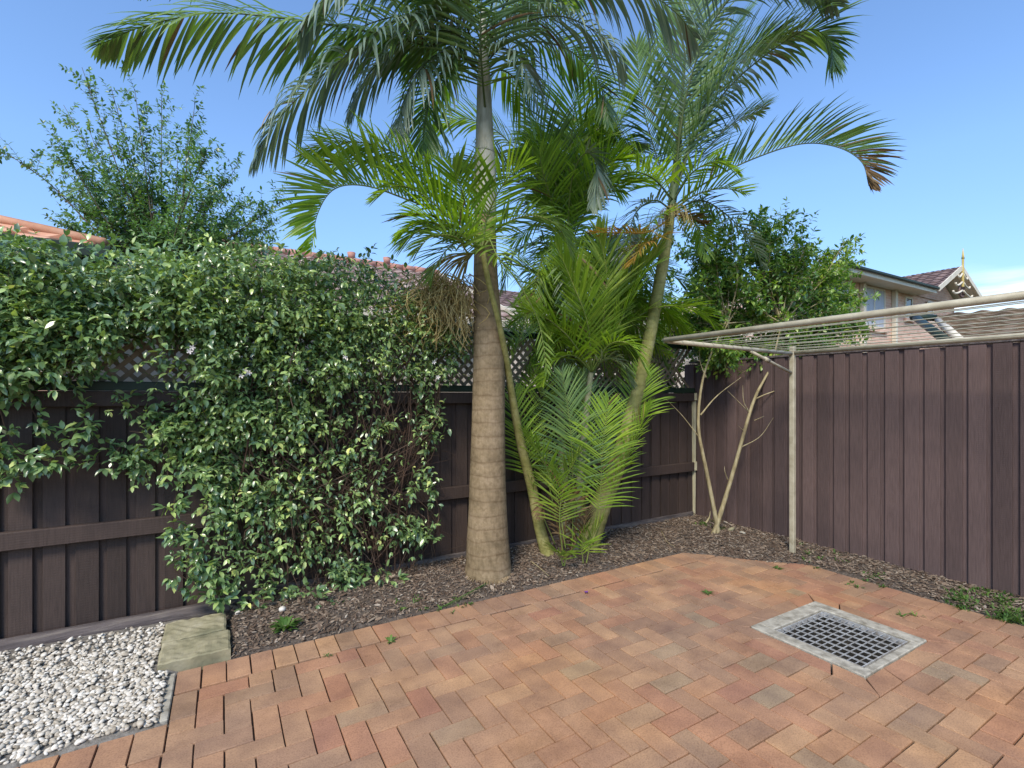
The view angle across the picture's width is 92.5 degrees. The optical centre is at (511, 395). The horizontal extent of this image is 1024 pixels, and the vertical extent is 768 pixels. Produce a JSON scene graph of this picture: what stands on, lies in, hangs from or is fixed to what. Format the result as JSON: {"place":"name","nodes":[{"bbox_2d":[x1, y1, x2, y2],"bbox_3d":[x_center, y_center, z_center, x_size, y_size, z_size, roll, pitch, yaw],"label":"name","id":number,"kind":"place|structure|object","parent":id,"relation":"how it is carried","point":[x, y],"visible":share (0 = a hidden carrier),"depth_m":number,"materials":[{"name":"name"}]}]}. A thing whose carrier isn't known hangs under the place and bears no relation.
{"place":"outdoors","nodes":[
{"label":"outdoors","id":0,"kind":"place"},
{"bbox_2d":[0,215,128,390],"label":"neighbour house","id":1,"kind":"structure","parent":0,"point":[52,233],"depth_m":4.69,"materials":[{"name":"orange tile"}]},
{"bbox_2d":[0,620,177,767],"bbox_3d":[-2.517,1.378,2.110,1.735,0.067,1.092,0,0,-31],"label":"white pebbles","id":2,"kind":"object","parent":0,"point":[28,745],"visible":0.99,"depth_m":2.27,"materials":[{"name":"white gravel"}]},
{"bbox_2d":[84,239,529,391],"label":"neighbour house","id":3,"kind":"structure","parent":0,"point":[386,260],"depth_m":8.33,"materials":[{"name":"red tile"}]},
{"bbox_2d":[0,0,1023,312],"label":"sky","id":4,"kind":"structure","parent":0,"point":[949,74],"materials":[{"name":"blue"}]},
{"bbox_2d":[16,553,1023,767],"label":"patio","id":5,"kind":"structure","parent":0,"point":[635,667],"depth_m":2.33,"materials":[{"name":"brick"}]},
{"bbox_2d":[385,634,395,643],"bbox_3d":[-0.685,1.389,2.791,0.071,0.023,0.083,0,0,-31],"label":"seedling","id":6,"kind":"object","parent":5,"relation":"on","point":[389,639],"visible":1,"depth_m":2.80,"materials":[{"name":"green plant"}]},
{"bbox_2d":[701,589,713,594],"bbox_3d":[1.386,1.393,3.475,0.101,0.014,0.099,0,0,-31],"label":"seedling","id":7,"kind":"object","parent":5,"relation":"on","point":[707,592],"visible":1,"depth_m":3.48,"materials":[{"name":"green plant"}]},
{"bbox_2d":[751,601,926,679],"bbox_3d":[1.903,1.516,2.881,0.713,0.249,0.616,0,0,-31],"label":"storm drain","id":8,"kind":"object","parent":5,"relation":"in","point":[864,648],"visible":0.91,"depth_m":2.93,"materials":[{"name":"concrete"}]},
{"bbox_2d":[467,286,697,392],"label":"neighbour house","id":9,"kind":"structure","parent":0,"point":[504,297],"depth_m":12.78,"materials":[{"name":"brown tile"}]},
{"bbox_2d":[226,513,1023,663],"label":"garden bed","id":10,"kind":"object","parent":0,"point":[294,641],"visible":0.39,"depth_m":3.54,"materials":[{"name":"brown wood"}]},
{"bbox_2d":[0,593,252,651],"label":"edging log","id":11,"kind":"object","parent":10,"relation":"on","point":[188,612],"visible":0.56,"depth_m":2.88,"materials":[{"name":"wood"}]},
{"bbox_2d":[159,673,175,724],"bbox_3d":[-1.598,1.416,2.279,0.032,0.048,0.410,0,0,-31],"label":"concrete edging","id":12,"kind":"object","parent":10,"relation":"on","point":[166,710],"visible":0.72,"depth_m":2.23,"materials":[{"name":"grey concrete"}]},
{"bbox_2d":[157,613,230,671],"bbox_3d":[-1.774,1.383,2.760,0.328,0.094,0.525,0,0,-31],"label":"sandstone slab","id":13,"kind":"object","parent":10,"relation":"on","point":[193,643],"depth_m":2.66,"materials":[{"name":"beige stone"}]},
{"bbox_2d":[279,606,285,611],"bbox_3d":[-1.458,1.356,3.116,0.042,0.035,0.049,0,0,6],"label":"stone","id":14,"kind":"object","parent":10,"relation":"on","point":[282,608],"visible":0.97,"depth_m":3.10,"materials":[{"name":"white stone"}]},
{"bbox_2d":[268,615,302,633],"bbox_3d":[-1.332,1.354,2.901,0.195,0.059,0.193,0,0,6],"label":"seedling","id":15,"kind":"object","parent":10,"relation":"on","point":[280,626],"visible":0.94,"depth_m":2.91,"materials":[{"name":"green plant"}]},
{"bbox_2d":[0,294,696,638],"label":"paling fence","id":16,"kind":"object","parent":10,"relation":"on","point":[81,546],"visible":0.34,"depth_m":3.10,"materials":[{"name":"brown paint"}]},
{"bbox_2d":[0,223,473,612],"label":"climbing jasmine","id":17,"kind":"object","parent":16,"relation":"attached to","point":[41,328],"visible":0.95,"depth_m":3.16,"materials":[{"name":"green plant"}]},
{"bbox_2d":[82,0,708,584],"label":"king palm","id":18,"kind":"object","parent":10,"relation":"on","point":[444,44],"visible":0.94,"depth_m":3.47,"materials":[{"name":"green plant"}]},
{"bbox_2d":[267,108,583,555],"bbox_3d":[-0.462,-0.355,3.559,2.361,3.602,1.441,0,0,-25],"label":"cane palm","id":19,"kind":"object","parent":10,"relation":"on","point":[456,209],"visible":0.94,"depth_m":3.30,"materials":[{"name":"green plant"}]},
{"bbox_2d":[439,583,487,608],"bbox_3d":[-0.304,1.373,3.385,0.063,0.047,0.491,0,0,40],"label":"fallen frond","id":20,"kind":"object","parent":10,"relation":"on","point":[455,600],"visible":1,"depth_m":3.33,"materials":[{"name":"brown plant"}]},
{"bbox_2d":[432,44,703,540],"bbox_3d":[0.637,-0.843,4.665,2.720,4.440,1.734,0,0,-31],"label":"cane palm","id":21,"kind":"object","parent":10,"relation":"on","point":[575,178],"visible":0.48,"depth_m":4.40,"materials":[{"name":"green plant"}]},
{"bbox_2d":[505,359,675,565],"bbox_3d":[0.629,0.517,4.149,1.518,1.704,1.084,0,0,-31],"label":"sucker palm","id":22,"kind":"object","parent":10,"relation":"on","point":[564,490],"visible":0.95,"depth_m":3.96,"materials":[{"name":"green plant"}]},
{"bbox_2d":[501,211,728,550],"bbox_3d":[0.931,-0.049,4.226,2.172,2.913,1.108,0,0,-4],"label":"cane palm","id":23,"kind":"object","parent":10,"relation":"on","point":[582,271],"visible":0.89,"depth_m":4.07,"materials":[{"name":"green plant"}]},
{"bbox_2d":[395,519,1023,624],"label":"weeds","id":24,"kind":"object","parent":10,"relation":"on","point":[1007,617],"visible":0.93,"depth_m":3.25,"materials":[{"name":"green plant"}]},
{"bbox_2d":[580,0,906,548],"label":"king palm","id":25,"kind":"object","parent":10,"relation":"on","point":[683,106],"visible":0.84,"depth_m":4.20,"materials":[{"name":"green plant"}]},
{"bbox_2d":[655,190,880,533],"bbox_3d":[2.970,-0.574,5.515,2.886,3.992,1.852,0,0,-1],"label":"corner shrub","id":26,"kind":"object","parent":10,"relation":"on","point":[784,288],"visible":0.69,"depth_m":5.02,"materials":[{"name":"green plant"}]},
{"bbox_2d":[663,291,1023,552],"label":"clothesline","id":27,"kind":"object","parent":10,"relation":"on","point":[793,352],"visible":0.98,"depth_m":3.15,"materials":[{"name":"beige metal"}]},
{"bbox_2d":[685,338,1023,596],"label":"paling fence","id":28,"kind":"object","parent":10,"relation":"on","point":[911,458],"visible":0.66,"depth_m":3.97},
{"bbox_2d":[682,250,981,353],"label":"brick house","id":29,"kind":"structure","parent":0,"point":[934,286],"depth_m":16.30,"materials":[{"name":"beige brick"}]},
{"bbox_2d":[867,286,888,333],"bbox_3d":[11.542,-2.730,15.571,1.560,1.420,0.090,0,0,-31],"label":"window","id":30,"kind":"structure","parent":29,"relation":"in","point":[879,304],"depth_m":15.66,"materials":[{"name":"clear glass"}]},
{"bbox_2d":[904,296,914,322],"bbox_3d":[13.631,-2.950,16.802,0.710,0.860,0.090,0,0,-31],"label":"window","id":31,"kind":"structure","parent":29,"relation":"in","point":[908,300],"depth_m":16.79,"materials":[{"name":"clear glass"}]},
{"bbox_2d":[927,301,936,325],"bbox_3d":[15.013,-2.950,17.559,0.660,0.860,0.090,0,0,-31],"label":"window","id":32,"kind":"structure","parent":29,"relation":"in","point":[927,301],"depth_m":17.56,"materials":[{"name":"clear glass"}]},
{"label":"ground","id":33,"kind":"structure","parent":0,"visible":0},
{"bbox_2d":[0,60,297,381],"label":"garden tree","id":34,"kind":"object","parent":33,"relation":"on","point":[138,215],"visible":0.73,"depth_m":5.20,"materials":[{"name":"green plant"}]},
{"bbox_2d":[524,269,703,392],"bbox_3d":[1.474,-0.191,6.703,2.930,3.282,1.308,0,0,2],"label":"background shrub","id":35,"kind":"object","parent":33,"relation":"on","point":[680,370],"visible":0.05,"depth_m":6.67,"materials":[{"name":"green plant"}]},
{"bbox_2d":[909,308,1023,345],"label":"outbuilding","id":36,"kind":"structure","parent":33,"relation":"on","point":[972,321],"depth_m":6.94,"materials":[{"name":"paint"}]}
]}

